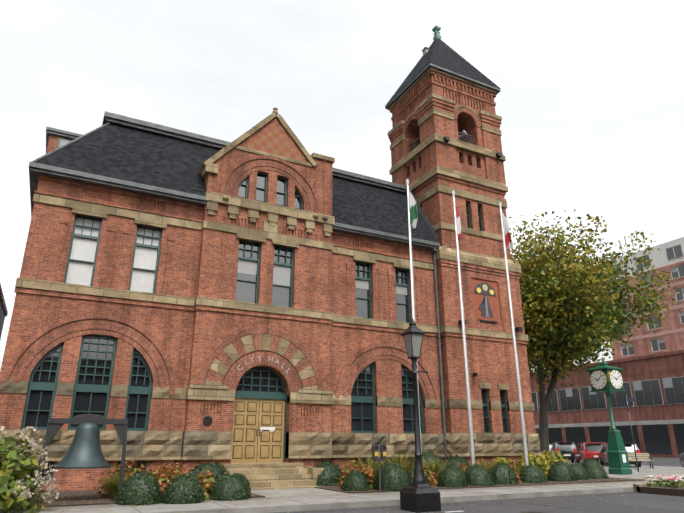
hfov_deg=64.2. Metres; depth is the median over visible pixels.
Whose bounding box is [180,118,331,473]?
city hall pavilion
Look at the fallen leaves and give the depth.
15.97 m
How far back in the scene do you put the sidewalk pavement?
15.38 m
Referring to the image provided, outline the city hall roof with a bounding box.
[31,25,500,242]
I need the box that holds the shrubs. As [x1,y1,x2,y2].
[0,426,608,512]
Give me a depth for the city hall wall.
20.19 m
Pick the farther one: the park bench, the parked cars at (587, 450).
the parked cars at (587, 450)
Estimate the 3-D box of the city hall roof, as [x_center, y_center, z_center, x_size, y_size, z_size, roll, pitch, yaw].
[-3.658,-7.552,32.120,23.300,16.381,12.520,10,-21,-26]
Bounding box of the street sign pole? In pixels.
[619,393,638,471]
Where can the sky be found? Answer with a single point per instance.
(590, 100)
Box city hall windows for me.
[20,173,508,481]
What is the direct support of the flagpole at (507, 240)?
on the sidewalk pavement
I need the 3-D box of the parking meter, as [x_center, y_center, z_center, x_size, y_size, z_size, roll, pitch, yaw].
[1.192,6.694,17.255,0.520,1.440,0.135,12,-22,-31]
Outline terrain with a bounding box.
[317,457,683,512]
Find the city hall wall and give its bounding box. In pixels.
[0,179,445,491]
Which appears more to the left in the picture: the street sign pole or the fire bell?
the fire bell
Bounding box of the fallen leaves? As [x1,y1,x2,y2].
[1,477,676,512]
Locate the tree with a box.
[509,209,678,453]
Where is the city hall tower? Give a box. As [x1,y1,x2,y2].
[392,74,535,432]
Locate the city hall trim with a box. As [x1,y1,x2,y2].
[0,63,542,489]
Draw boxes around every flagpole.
[406,179,420,440]
[452,190,474,465]
[499,202,528,465]
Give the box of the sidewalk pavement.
[0,463,683,512]
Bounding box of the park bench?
[628,453,653,468]
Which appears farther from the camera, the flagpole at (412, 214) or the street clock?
the street clock
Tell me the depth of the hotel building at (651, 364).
71.48 m
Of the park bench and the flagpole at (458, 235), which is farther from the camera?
the park bench
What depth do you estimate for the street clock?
28.20 m
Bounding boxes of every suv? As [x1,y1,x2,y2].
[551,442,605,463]
[679,453,683,466]
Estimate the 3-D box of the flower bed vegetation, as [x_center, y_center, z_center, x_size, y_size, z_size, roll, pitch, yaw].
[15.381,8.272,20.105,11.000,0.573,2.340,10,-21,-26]
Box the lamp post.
[400,318,440,512]
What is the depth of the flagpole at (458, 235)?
23.54 m
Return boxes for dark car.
[597,443,641,466]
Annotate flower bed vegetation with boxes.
[633,474,683,496]
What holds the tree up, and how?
on the sidewalk pavement
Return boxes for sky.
[0,0,683,371]
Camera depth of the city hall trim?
22.49 m
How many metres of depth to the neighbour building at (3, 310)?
29.87 m
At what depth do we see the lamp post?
13.83 m
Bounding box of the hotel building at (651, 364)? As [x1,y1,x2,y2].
[529,230,683,457]
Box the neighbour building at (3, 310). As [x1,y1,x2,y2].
[0,283,7,339]
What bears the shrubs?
on the sidewalk pavement
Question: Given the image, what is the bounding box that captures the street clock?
[586,360,631,474]
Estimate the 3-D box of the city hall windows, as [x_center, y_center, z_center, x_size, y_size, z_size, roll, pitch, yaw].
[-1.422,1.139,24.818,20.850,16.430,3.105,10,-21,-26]
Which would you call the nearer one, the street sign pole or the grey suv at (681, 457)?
the street sign pole
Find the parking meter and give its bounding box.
[371,444,386,492]
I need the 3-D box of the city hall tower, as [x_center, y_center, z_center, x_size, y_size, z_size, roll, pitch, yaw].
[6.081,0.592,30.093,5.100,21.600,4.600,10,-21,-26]
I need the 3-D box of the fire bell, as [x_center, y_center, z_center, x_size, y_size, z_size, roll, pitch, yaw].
[-7.001,5.492,14.778,2.320,2.360,1.400,7,-20,-18]
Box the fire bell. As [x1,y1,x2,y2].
[31,414,127,502]

